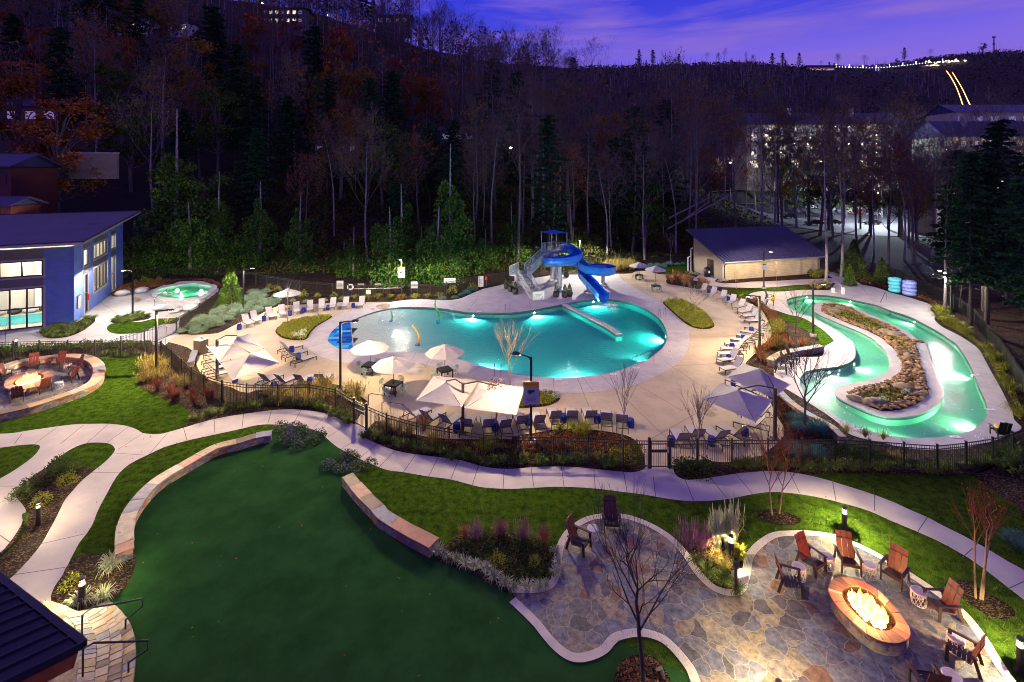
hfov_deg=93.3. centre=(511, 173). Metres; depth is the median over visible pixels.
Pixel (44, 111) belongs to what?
window
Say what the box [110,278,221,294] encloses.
rust ground cover
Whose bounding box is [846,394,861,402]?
boulder
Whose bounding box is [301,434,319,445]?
flowering shrub
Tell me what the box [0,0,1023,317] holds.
hills
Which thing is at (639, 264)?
market umbrella
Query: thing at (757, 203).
hill road
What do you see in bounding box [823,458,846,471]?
lilyturf
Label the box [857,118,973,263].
woodland tree
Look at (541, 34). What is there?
sparse tree
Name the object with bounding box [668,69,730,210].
sparse tree
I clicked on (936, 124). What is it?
hotel
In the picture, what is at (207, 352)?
sun lounger
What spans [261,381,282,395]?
golden grass
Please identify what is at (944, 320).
lime tuft
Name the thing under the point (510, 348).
bare tree
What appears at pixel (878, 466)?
lilyturf
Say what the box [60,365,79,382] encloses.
adirondack chair
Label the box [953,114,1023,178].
woodland tree
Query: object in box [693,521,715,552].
plum grass
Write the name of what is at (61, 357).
adirondack chair
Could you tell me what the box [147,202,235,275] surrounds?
ivy column
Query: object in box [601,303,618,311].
splash foam
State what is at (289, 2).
sparse tree
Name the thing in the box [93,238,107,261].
window
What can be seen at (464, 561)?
variegated tuft
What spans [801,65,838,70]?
ridge building
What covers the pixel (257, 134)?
hemlock tree
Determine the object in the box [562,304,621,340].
divider wall
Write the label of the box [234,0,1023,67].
sky
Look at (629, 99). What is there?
hemlock tree
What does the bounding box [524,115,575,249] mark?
hemlock tree
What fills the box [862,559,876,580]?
drum stool
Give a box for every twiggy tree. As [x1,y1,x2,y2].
[242,0,290,40]
[306,69,383,168]
[337,0,368,56]
[360,0,396,57]
[373,0,394,32]
[384,29,419,88]
[400,1,422,42]
[408,15,429,42]
[409,8,447,70]
[440,82,488,165]
[443,19,472,74]
[495,33,519,71]
[509,62,537,100]
[542,48,569,101]
[556,108,583,164]
[560,53,581,80]
[648,97,692,179]
[703,109,762,200]
[743,124,810,222]
[757,164,783,212]
[759,147,804,214]
[766,75,903,235]
[837,139,894,228]
[857,108,930,228]
[875,145,948,239]
[902,134,968,241]
[924,181,979,253]
[980,126,1023,187]
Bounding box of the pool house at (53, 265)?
[0,210,141,331]
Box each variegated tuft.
[63,585,94,608]
[83,581,119,605]
[95,549,115,570]
[95,553,127,579]
[427,541,445,556]
[440,549,451,561]
[447,552,462,566]
[455,553,471,569]
[466,557,483,571]
[476,560,492,575]
[484,565,504,584]
[495,574,514,590]
[507,580,519,594]
[518,576,537,592]
[531,577,546,592]
[541,576,552,589]
[547,563,563,576]
[550,543,562,555]
[552,554,566,565]
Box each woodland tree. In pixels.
[52,0,75,26]
[117,24,211,173]
[224,1,226,25]
[293,111,359,236]
[298,0,330,35]
[346,41,408,126]
[376,0,403,33]
[391,0,421,74]
[397,0,421,47]
[409,0,424,56]
[409,0,475,105]
[421,0,450,56]
[423,5,461,36]
[442,7,458,55]
[445,18,467,58]
[445,33,544,206]
[449,113,511,224]
[456,31,491,97]
[459,10,493,62]
[464,104,524,242]
[469,17,488,41]
[469,32,509,116]
[472,70,582,263]
[476,23,496,46]
[489,22,579,181]
[492,21,532,107]
[495,99,557,240]
[499,123,560,224]
[501,82,576,185]
[502,64,615,235]
[518,28,553,105]
[539,21,569,90]
[554,117,604,222]
[557,100,633,235]
[561,48,590,93]
[573,147,640,253]
[576,34,614,97]
[581,139,628,259]
[584,88,624,145]
[600,125,698,259]
[603,100,667,253]
[632,86,669,140]
[640,113,691,244]
[649,105,748,263]
[650,133,696,253]
[659,107,735,228]
[721,73,831,225]
[728,129,781,210]
[796,97,887,276]
[814,115,874,216]
[829,133,878,247]
[847,134,910,254]
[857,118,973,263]
[862,129,888,217]
[865,101,932,178]
[868,123,926,259]
[870,121,993,262]
[877,130,1011,310]
[919,96,1022,189]
[931,113,975,151]
[952,78,1023,224]
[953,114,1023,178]
[1003,123,1023,177]
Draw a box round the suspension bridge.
[836,59,942,68]
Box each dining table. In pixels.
[361,361,376,375]
[384,379,402,396]
[436,365,452,377]
[651,284,660,291]
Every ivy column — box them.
[123,109,215,275]
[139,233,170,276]
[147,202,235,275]
[194,172,242,268]
[228,181,278,267]
[273,196,326,270]
[326,246,361,273]
[335,236,369,278]
[367,207,428,287]
[372,184,424,275]
[398,208,465,286]
[408,227,449,273]
[419,144,484,276]
[472,233,500,269]
[494,206,530,262]
[558,235,583,255]
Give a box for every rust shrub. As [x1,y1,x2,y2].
[513,434,528,445]
[517,441,536,456]
[535,431,549,445]
[535,439,556,458]
[548,436,567,451]
[765,312,776,318]
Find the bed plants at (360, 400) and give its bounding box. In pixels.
[258,384,364,406]
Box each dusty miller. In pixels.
[549,390,559,397]
[879,396,889,402]
[900,387,910,394]
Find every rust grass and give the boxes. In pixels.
[416,410,431,430]
[670,269,679,279]
[681,276,688,284]
[750,345,764,360]
[752,340,764,351]
[756,350,768,362]
[764,337,777,349]
[775,334,784,347]
[785,336,794,347]
[795,338,805,346]
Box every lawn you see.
[0,354,1023,681]
[107,318,178,333]
[661,266,695,273]
[725,286,808,296]
[779,313,832,345]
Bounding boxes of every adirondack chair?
[0,362,13,380]
[9,386,26,403]
[26,352,40,368]
[34,376,52,394]
[49,351,67,368]
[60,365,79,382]
[67,354,84,372]
[565,513,591,557]
[601,494,620,532]
[773,356,786,374]
[774,551,803,599]
[779,351,793,366]
[785,347,800,363]
[794,530,827,578]
[833,529,863,576]
[878,542,910,591]
[906,660,952,681]
[921,577,964,623]
[944,627,985,680]
[988,422,1012,438]
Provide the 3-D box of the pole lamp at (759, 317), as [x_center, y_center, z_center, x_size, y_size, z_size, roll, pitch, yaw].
[20.791,12.985,41.577,1.550,5.130,0.560,0,0,0]
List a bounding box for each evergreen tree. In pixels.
[214,261,246,307]
[833,239,871,279]
[841,264,857,286]
[870,257,890,283]
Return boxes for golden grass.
[132,355,160,371]
[132,369,154,382]
[136,351,164,364]
[140,365,156,375]
[141,358,169,371]
[144,366,166,380]
[145,361,172,379]
[159,355,173,366]
[166,369,187,384]
[173,374,198,388]
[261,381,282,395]
[268,388,289,403]
[280,381,308,402]
[295,383,318,402]
[296,378,314,388]
[310,377,332,392]
[311,374,331,386]
[314,380,333,400]
[315,373,337,387]
[340,378,359,390]
[343,378,368,396]
[346,385,365,399]
[372,409,398,431]
[388,416,409,433]
[395,413,422,436]
[423,422,444,444]
[703,541,730,567]
[708,548,737,572]
[838,420,855,432]
[854,426,872,438]
[875,428,894,439]
[887,448,908,459]
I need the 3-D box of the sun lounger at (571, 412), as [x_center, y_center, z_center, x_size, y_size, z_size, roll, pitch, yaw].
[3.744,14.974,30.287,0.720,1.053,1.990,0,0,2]
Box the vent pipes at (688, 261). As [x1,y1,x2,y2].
[687,247,692,270]
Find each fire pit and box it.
[4,370,52,394]
[828,577,909,655]
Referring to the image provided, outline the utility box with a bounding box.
[731,568,748,581]
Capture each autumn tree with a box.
[0,9,12,42]
[0,52,71,158]
[5,90,120,212]
[16,23,64,90]
[65,19,114,95]
[85,0,139,51]
[85,33,142,114]
[111,1,184,65]
[140,0,186,44]
[144,31,228,135]
[226,57,274,125]
[236,11,264,39]
[237,14,279,81]
[276,16,305,63]
[302,70,365,175]
[307,0,321,11]
[311,107,371,201]
[312,34,360,78]
[323,64,389,148]
[325,27,357,72]
[380,56,405,85]
[394,78,438,140]
[397,70,424,117]
[408,73,454,141]
[531,82,586,148]
[570,113,607,180]
[585,107,637,208]
[585,134,608,194]
[615,123,662,179]
[686,147,725,209]
[773,135,840,225]
[836,161,882,217]
[838,155,901,235]
[880,157,944,240]
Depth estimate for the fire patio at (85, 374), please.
35.49 m
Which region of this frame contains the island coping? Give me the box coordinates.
[814,302,943,418]
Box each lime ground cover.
[275,314,331,339]
[663,298,713,328]
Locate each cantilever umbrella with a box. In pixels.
[208,333,278,379]
[415,375,522,434]
[703,363,789,439]
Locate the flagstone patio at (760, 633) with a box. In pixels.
[512,518,1004,681]
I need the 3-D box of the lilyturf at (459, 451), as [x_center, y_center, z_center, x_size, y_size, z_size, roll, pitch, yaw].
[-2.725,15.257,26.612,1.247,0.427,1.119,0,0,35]
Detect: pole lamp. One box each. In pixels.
[120,269,134,313]
[155,308,174,371]
[242,267,254,307]
[336,319,358,391]
[398,258,403,297]
[511,351,535,444]
[744,294,762,351]
[762,251,772,288]
[810,283,826,336]
[937,269,954,317]
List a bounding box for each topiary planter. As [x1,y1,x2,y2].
[504,277,509,288]
[508,279,512,291]
[512,281,517,294]
[553,284,558,297]
[562,284,567,297]
[564,266,568,276]
[567,283,572,296]
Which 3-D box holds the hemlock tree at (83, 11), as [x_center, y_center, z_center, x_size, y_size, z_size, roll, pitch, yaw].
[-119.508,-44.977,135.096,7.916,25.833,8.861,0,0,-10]
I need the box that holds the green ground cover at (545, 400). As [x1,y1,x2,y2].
[518,390,559,407]
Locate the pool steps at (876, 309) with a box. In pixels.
[865,304,889,314]
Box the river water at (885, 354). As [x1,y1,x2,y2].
[787,295,982,434]
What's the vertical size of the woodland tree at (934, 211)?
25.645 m
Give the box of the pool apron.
[304,274,689,392]
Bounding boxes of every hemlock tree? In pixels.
[0,13,45,77]
[39,26,79,120]
[69,0,105,55]
[71,0,128,51]
[116,0,160,95]
[147,109,211,172]
[149,37,187,103]
[191,6,229,87]
[198,11,230,106]
[208,68,253,174]
[213,42,259,127]
[231,139,266,230]
[233,76,274,160]
[233,128,277,226]
[264,95,314,193]
[298,25,329,85]
[305,76,342,196]
[314,0,329,15]
[348,77,390,191]
[357,0,375,33]
[376,70,411,146]
[380,180,416,238]
[433,147,465,218]
[443,120,467,190]
[465,58,511,180]
[491,71,543,215]
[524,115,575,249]
[562,57,581,98]
[565,138,610,220]
[598,137,634,249]
[608,106,664,252]
[623,92,634,121]
[650,50,655,63]
[652,149,691,223]
[653,100,686,185]
[769,53,775,63]
[796,53,802,64]
[902,47,907,59]
[921,151,1007,327]
[925,149,985,290]
[925,194,967,286]
[939,147,1021,324]
[953,194,1008,310]
[968,119,1023,291]
[981,181,1020,299]
[987,176,1023,308]
[992,158,1023,282]
[992,169,1023,317]
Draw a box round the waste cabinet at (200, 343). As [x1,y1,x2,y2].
[193,336,208,355]
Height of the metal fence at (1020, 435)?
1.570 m
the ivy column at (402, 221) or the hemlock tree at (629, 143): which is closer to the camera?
the ivy column at (402, 221)
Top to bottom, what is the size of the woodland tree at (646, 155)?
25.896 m
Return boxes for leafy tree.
[85,50,164,155]
[89,90,163,191]
[145,156,210,225]
[162,162,238,230]
[184,79,249,178]
[354,116,406,213]
[382,131,433,211]
[623,183,676,252]
[683,151,702,180]
[772,160,821,214]
[783,191,805,208]
[801,154,866,230]
[832,197,850,211]
[858,156,926,236]
[936,143,981,206]
[978,43,987,50]
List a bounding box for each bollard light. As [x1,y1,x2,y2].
[35,500,40,525]
[78,575,85,607]
[728,533,733,561]
[841,506,847,530]
[1014,635,1023,675]
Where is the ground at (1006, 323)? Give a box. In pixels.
[0,255,1023,507]
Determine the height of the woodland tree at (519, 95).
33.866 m
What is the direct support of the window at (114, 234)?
in the pool house at (53, 265)
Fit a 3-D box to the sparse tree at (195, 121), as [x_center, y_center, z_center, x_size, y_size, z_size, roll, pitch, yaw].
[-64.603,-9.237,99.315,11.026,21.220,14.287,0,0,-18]
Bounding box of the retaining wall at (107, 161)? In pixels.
[69,152,118,178]
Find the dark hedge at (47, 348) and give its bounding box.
[0,338,153,355]
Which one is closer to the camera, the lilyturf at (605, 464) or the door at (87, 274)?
the lilyturf at (605, 464)
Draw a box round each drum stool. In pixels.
[12,370,20,375]
[54,381,63,389]
[63,363,71,370]
[587,524,598,542]
[792,561,806,582]
[819,551,833,571]
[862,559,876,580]
[910,585,927,608]
[941,667,962,681]
[945,630,965,657]
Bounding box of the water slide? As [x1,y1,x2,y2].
[543,242,615,302]
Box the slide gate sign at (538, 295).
[532,290,544,300]
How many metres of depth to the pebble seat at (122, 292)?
61.14 m
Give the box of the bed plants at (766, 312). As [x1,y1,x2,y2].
[750,299,788,352]
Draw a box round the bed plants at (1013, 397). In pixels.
[931,310,1023,422]
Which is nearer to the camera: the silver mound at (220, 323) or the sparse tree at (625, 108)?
the silver mound at (220, 323)
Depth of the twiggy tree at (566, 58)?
197.91 m
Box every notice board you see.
[337,281,342,296]
[411,281,417,294]
[444,278,455,291]
[478,276,482,286]
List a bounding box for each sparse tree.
[0,19,32,69]
[51,1,137,151]
[94,55,188,211]
[153,0,214,72]
[169,76,225,177]
[255,0,290,53]
[261,47,319,179]
[272,0,304,25]
[285,150,327,235]
[318,92,368,199]
[323,102,397,259]
[340,16,375,68]
[389,130,440,231]
[447,91,505,221]
[454,137,494,241]
[477,25,507,98]
[492,127,538,220]
[519,37,536,62]
[520,78,561,183]
[525,104,590,228]
[533,25,555,84]
[540,137,597,243]
[604,104,630,141]
[646,44,712,192]
[654,84,708,192]
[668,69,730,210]
[672,93,748,203]
[693,121,766,226]
[697,80,756,207]
[708,157,723,190]
[723,61,802,224]
[735,167,760,206]
[747,104,804,225]
[755,142,779,213]
[765,100,826,226]
[780,105,873,280]
[799,118,851,237]
[811,82,898,244]
[823,111,904,230]
[845,138,939,263]
[855,83,942,236]
[870,132,943,246]
[908,126,967,241]
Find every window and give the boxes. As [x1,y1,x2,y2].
[0,174,5,183]
[0,258,45,280]
[25,111,35,118]
[44,111,53,118]
[83,246,89,268]
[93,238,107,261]
[93,260,107,294]
[111,233,115,250]
[111,254,115,291]
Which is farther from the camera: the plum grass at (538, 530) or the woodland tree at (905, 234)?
the woodland tree at (905, 234)
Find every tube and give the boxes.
[888,277,901,281]
[888,281,901,285]
[888,285,901,288]
[888,288,901,292]
[902,280,916,284]
[902,284,916,288]
[902,288,916,291]
[902,291,916,295]
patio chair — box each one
[360,368,368,376]
[382,387,391,394]
[398,382,407,393]
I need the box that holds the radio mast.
[992,36,995,51]
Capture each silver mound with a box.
[174,327,187,333]
[185,321,201,328]
[188,324,200,330]
[188,327,204,334]
[190,316,202,321]
[198,317,212,323]
[203,319,216,327]
[208,309,221,315]
[214,313,228,319]
[214,319,224,326]
[216,308,227,313]
[217,303,228,308]
[223,315,234,320]
[226,304,238,310]
[226,311,238,316]
[235,307,248,314]
[250,290,259,295]
[252,299,263,304]
[252,307,262,312]
[258,292,267,296]
[261,288,271,292]
[264,301,275,306]
[269,297,279,303]
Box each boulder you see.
[827,307,839,312]
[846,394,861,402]
[862,398,875,405]
[865,397,883,404]
[878,328,887,333]
[887,330,902,336]
[892,382,915,391]
[902,353,914,357]
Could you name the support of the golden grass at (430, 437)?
on the ground at (1006, 323)
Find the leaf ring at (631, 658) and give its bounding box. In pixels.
[613,654,670,681]
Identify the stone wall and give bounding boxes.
[0,354,105,421]
[114,430,271,563]
[187,349,197,366]
[342,473,438,557]
[766,344,824,366]
[778,391,846,442]
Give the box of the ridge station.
[920,60,965,67]
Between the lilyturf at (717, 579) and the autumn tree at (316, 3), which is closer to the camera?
the lilyturf at (717, 579)
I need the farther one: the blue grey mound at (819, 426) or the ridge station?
the ridge station
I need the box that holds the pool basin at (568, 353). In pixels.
[351,299,666,377]
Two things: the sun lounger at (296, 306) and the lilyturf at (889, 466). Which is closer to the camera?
the lilyturf at (889, 466)
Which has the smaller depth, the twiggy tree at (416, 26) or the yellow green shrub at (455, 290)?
the yellow green shrub at (455, 290)
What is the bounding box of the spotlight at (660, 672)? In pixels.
[656,666,664,679]
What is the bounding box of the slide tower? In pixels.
[509,230,567,299]
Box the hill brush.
[224,24,776,239]
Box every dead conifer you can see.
[522,100,541,221]
[531,114,555,227]
[550,124,569,213]
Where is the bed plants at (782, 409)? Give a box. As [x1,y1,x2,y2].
[770,395,832,437]
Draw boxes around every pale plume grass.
[706,510,724,550]
[709,503,725,530]
[709,508,727,551]
[720,511,738,553]
[722,492,744,547]
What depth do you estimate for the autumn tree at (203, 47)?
106.04 m
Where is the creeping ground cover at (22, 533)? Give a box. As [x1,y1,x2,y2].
[0,513,30,561]
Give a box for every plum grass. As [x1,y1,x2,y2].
[464,517,483,540]
[490,515,507,536]
[513,516,533,541]
[533,522,549,539]
[670,515,705,551]
[683,518,712,551]
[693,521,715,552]
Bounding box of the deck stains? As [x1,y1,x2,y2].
[131,297,718,416]
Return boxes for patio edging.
[510,514,1015,681]
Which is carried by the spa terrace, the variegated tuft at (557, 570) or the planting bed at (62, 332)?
the planting bed at (62, 332)
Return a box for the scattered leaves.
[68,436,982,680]
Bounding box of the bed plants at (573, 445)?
[377,422,642,455]
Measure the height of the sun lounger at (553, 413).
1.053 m
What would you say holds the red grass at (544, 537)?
on the plum bed at (471, 571)
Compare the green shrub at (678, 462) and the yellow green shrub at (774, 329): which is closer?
the green shrub at (678, 462)
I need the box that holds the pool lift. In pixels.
[831,280,844,293]
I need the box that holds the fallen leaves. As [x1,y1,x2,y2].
[616,657,667,681]
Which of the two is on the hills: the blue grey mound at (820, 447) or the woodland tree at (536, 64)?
the woodland tree at (536, 64)
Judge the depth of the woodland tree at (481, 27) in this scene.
226.69 m
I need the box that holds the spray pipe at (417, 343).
[412,325,419,345]
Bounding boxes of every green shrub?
[4,483,36,503]
[16,473,45,494]
[28,490,53,508]
[40,458,74,482]
[41,452,74,472]
[53,469,81,487]
[56,571,83,593]
[66,458,85,472]
[447,285,456,293]
[467,282,477,289]
[486,548,509,571]
[527,552,543,571]
[607,446,619,457]
[618,447,636,466]
[626,438,646,456]
[671,456,697,475]
[680,456,711,480]
[693,454,718,474]
[765,319,780,328]
[768,323,786,334]
[768,339,784,348]
[988,438,1023,466]
[988,439,1023,480]
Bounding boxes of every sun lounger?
[201,352,230,367]
[201,360,223,373]
[203,345,213,359]
[204,365,226,382]
[240,313,253,324]
[249,310,261,320]
[255,373,283,388]
[264,306,276,319]
[270,374,294,386]
[277,304,286,314]
[277,342,302,353]
[281,347,307,361]
[290,352,316,365]
[290,374,314,386]
[293,301,300,314]
[306,299,312,312]
[312,373,332,386]
[318,298,324,310]
[328,297,336,309]
[340,296,349,308]
[356,296,365,308]
[400,405,431,421]
[417,409,445,426]
[437,412,460,433]
[459,415,476,437]
[480,415,495,436]
[495,416,512,438]
[512,412,529,434]
[529,412,546,434]
[546,408,562,429]
[565,408,578,429]
[581,408,598,428]
[600,409,612,430]
[616,411,628,433]
[669,429,693,453]
[684,425,707,448]
[696,283,707,293]
[702,426,733,451]
[707,286,717,297]
[716,347,739,365]
[716,422,752,446]
[717,290,726,300]
[717,343,743,357]
[719,356,743,374]
[720,339,746,353]
[724,335,749,349]
[725,378,755,390]
[726,294,737,305]
[730,333,754,343]
[732,298,746,310]
[732,413,769,436]
[735,384,766,397]
[736,331,757,339]
[737,303,752,314]
[737,404,772,417]
[740,329,763,338]
[741,308,757,318]
[744,322,766,330]
[745,312,764,321]
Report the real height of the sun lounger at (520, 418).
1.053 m
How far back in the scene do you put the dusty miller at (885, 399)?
32.65 m
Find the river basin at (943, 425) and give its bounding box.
[786,295,986,437]
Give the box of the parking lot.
[715,191,932,236]
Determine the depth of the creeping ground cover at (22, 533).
20.64 m
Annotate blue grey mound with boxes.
[779,439,809,458]
[785,410,802,421]
[786,419,812,434]
[806,415,833,436]
[807,442,829,452]
[809,445,831,461]
[994,526,1022,543]
[1003,528,1023,552]
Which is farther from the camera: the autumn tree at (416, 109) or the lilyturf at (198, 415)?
the autumn tree at (416, 109)
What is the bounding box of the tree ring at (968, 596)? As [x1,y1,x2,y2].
[954,580,1014,618]
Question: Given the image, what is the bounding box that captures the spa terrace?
[0,282,218,346]
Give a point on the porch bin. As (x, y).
(707, 271)
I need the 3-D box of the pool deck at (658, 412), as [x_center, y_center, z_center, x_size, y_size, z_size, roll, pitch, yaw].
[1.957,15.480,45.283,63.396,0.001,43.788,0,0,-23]
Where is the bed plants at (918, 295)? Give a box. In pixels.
[844,269,941,305]
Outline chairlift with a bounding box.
[948,72,969,104]
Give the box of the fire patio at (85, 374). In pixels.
[0,363,92,409]
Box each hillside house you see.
[2,99,81,126]
[117,19,160,36]
[169,21,200,36]
[262,7,314,36]
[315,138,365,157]
[376,14,411,37]
[437,127,474,147]
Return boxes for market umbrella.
[274,289,300,309]
[350,339,389,374]
[372,355,414,394]
[425,343,463,376]
[629,261,648,279]
[645,265,665,282]
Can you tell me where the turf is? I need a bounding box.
[112,428,690,681]
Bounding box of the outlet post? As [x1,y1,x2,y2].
[732,560,738,596]
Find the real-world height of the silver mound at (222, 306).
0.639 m
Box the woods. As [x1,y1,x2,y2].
[572,46,1023,167]
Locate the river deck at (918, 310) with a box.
[748,283,1020,449]
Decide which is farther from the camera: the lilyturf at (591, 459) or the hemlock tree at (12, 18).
the hemlock tree at (12, 18)
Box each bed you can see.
[0,463,93,578]
[42,317,94,337]
[51,554,135,610]
[110,314,150,322]
[112,287,149,295]
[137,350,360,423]
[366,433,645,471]
[436,531,554,591]
[666,277,708,288]
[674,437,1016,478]
[682,540,747,588]
[975,457,1023,520]
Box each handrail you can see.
[81,598,142,634]
[82,639,148,676]
[368,393,390,409]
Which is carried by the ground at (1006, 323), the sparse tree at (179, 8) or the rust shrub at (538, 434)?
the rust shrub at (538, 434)
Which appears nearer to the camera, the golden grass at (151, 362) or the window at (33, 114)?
the golden grass at (151, 362)
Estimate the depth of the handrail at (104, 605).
16.14 m
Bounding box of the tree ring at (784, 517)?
[758,509,800,524]
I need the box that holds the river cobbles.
[821,302,929,409]
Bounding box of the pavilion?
[0,572,86,681]
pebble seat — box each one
[7,308,22,314]
[22,306,37,312]
[114,290,129,295]
[134,287,148,292]
[152,304,168,311]
[167,305,182,312]
[183,303,196,310]
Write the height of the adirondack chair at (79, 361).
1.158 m
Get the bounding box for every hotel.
[732,108,899,190]
[910,115,1023,160]
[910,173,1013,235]
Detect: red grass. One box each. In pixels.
[148,374,163,390]
[162,383,176,394]
[166,386,180,399]
[174,385,183,395]
[186,384,198,393]
[186,389,201,403]
[200,383,213,398]
[205,387,218,399]
[457,521,470,538]
[495,516,510,534]
[538,523,553,542]
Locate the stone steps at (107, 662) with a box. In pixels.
[39,600,135,681]
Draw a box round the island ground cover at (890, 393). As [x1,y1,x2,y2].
[825,303,927,410]
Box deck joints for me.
[100,274,1015,448]
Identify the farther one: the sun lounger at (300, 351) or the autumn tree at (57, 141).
the autumn tree at (57, 141)
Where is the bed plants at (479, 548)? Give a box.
[437,531,556,589]
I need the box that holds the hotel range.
[924,105,1023,120]
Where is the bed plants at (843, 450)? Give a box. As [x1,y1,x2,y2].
[769,437,1016,466]
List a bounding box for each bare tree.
[0,318,13,341]
[181,362,188,390]
[277,276,302,320]
[486,375,513,434]
[495,316,535,384]
[578,469,734,681]
[608,360,638,437]
[665,231,676,265]
[677,382,717,458]
[680,278,715,313]
[738,415,816,514]
[768,331,847,424]
[780,285,820,333]
[913,254,1003,307]
[947,478,1018,599]
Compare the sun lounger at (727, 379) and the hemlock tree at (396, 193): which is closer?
the sun lounger at (727, 379)
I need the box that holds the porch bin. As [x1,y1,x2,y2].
[704,267,710,276]
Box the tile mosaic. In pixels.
[328,322,352,348]
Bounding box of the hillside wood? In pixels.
[0,0,711,227]
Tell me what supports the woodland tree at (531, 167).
on the hills
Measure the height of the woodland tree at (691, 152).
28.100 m
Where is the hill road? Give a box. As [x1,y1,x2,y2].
[712,190,853,203]
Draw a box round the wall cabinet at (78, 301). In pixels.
[77,295,80,308]
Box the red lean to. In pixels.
[0,196,48,213]
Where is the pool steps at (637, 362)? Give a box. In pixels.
[627,360,643,367]
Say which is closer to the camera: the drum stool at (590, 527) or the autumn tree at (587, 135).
the drum stool at (590, 527)
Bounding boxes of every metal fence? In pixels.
[0,339,161,359]
[120,290,220,351]
[123,256,602,296]
[161,342,352,416]
[367,406,647,467]
[602,252,691,263]
[671,428,1023,473]
[824,252,987,338]
[986,323,1023,391]
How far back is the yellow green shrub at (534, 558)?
19.08 m
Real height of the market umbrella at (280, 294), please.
2.440 m
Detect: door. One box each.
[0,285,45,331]
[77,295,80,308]
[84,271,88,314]
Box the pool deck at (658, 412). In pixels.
[166,271,783,467]
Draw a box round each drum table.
[289,346,294,352]
[453,421,459,432]
[491,420,498,431]
[560,413,566,423]
[594,413,600,423]
[627,417,633,428]
[667,435,674,446]
[707,435,715,446]
[741,425,748,436]
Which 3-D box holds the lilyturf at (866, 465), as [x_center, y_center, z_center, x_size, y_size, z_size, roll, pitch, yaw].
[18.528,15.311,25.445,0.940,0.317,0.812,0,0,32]
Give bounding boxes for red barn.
[0,154,64,212]
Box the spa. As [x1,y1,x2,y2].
[146,281,216,305]
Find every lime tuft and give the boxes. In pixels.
[371,293,382,298]
[473,434,497,449]
[482,434,503,451]
[552,422,565,431]
[562,420,582,431]
[574,418,592,433]
[575,423,594,436]
[724,542,756,565]
[928,303,940,310]
[928,306,951,314]
[937,316,949,322]
[941,315,960,322]
[953,321,969,327]
[958,324,974,332]
[959,327,972,334]
[976,341,996,348]
[982,349,1005,360]
[989,360,1010,370]
[992,378,1023,393]
[993,372,1014,381]
[999,400,1023,417]
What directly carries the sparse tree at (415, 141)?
on the hills
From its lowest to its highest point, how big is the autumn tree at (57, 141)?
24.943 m
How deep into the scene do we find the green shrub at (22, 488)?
23.07 m
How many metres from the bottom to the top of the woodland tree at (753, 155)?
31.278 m
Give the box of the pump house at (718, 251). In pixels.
[686,225,824,279]
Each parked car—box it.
[780,213,794,218]
[804,219,823,224]
[823,219,840,224]
[863,220,880,224]
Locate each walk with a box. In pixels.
[0,409,1023,600]
[676,270,860,287]
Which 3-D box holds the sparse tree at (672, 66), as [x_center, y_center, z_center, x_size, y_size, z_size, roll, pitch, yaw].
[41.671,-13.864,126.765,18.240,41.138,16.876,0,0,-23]
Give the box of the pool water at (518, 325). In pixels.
[353,301,666,366]
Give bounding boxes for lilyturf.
[192,412,204,419]
[203,407,214,414]
[212,406,225,414]
[219,402,234,409]
[228,400,242,410]
[239,401,250,408]
[250,399,262,407]
[296,399,308,406]
[305,398,321,407]
[324,409,335,416]
[325,404,339,411]
[332,408,345,417]
[338,409,348,417]
[340,415,355,423]
[357,429,372,438]
[368,427,383,438]
[378,433,389,440]
[382,433,395,442]
[389,434,409,449]
[397,437,410,445]
[404,440,414,448]
[408,440,427,450]
[420,445,429,452]
[422,442,436,454]
[430,440,445,453]
[439,443,454,453]
[444,450,457,460]
[454,445,470,454]
[457,448,475,459]
[467,454,478,462]
[477,455,486,463]
[481,458,494,466]
[483,453,499,463]
[490,453,508,464]
[504,449,520,463]
[505,456,516,464]
[517,455,528,464]
[519,450,530,462]
[533,453,549,466]
[536,447,554,458]
[554,450,569,463]
[557,452,570,463]
[571,450,586,464]
[584,452,598,462]
[593,449,605,461]
[600,456,613,468]
[603,451,622,467]
[685,550,707,565]
[695,557,719,579]
[707,568,729,592]
[712,567,739,587]
[723,577,751,599]
[728,456,745,470]
[733,457,748,466]
[741,457,758,470]
[744,455,761,467]
[755,455,766,464]
[764,454,781,465]
[764,459,781,468]
[784,457,800,467]
[795,462,810,471]
[803,460,818,470]
[815,453,828,464]
[818,462,834,471]
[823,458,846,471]
[836,456,852,468]
[842,457,864,471]
[857,460,872,468]
[867,461,886,471]
[870,459,885,470]
[878,459,900,471]
[892,459,907,469]
[913,463,930,472]
[923,461,940,474]
[923,461,941,472]
[939,460,962,473]
[945,456,969,470]
[968,454,984,466]
[972,454,992,465]
[977,451,998,465]
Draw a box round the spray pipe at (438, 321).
[434,300,440,323]
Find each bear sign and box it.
[398,267,404,277]
[523,381,538,403]
[762,261,766,269]
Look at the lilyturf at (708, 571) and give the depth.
18.57 m
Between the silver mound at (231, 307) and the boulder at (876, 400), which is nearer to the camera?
the boulder at (876, 400)
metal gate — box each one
[353,397,367,429]
[648,437,670,468]
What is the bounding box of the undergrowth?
[123,165,706,276]
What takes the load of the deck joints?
on the pool deck at (658, 412)
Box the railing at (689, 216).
[667,191,735,229]
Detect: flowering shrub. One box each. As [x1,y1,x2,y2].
[272,420,289,431]
[275,431,295,445]
[280,426,294,434]
[282,432,301,445]
[285,420,301,429]
[288,440,305,451]
[293,424,308,434]
[296,429,310,440]
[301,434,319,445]
[310,427,327,440]
[319,458,337,470]
[332,461,348,473]
[337,451,350,460]
[338,448,354,460]
[343,449,361,461]
[345,460,364,473]
[363,455,377,468]

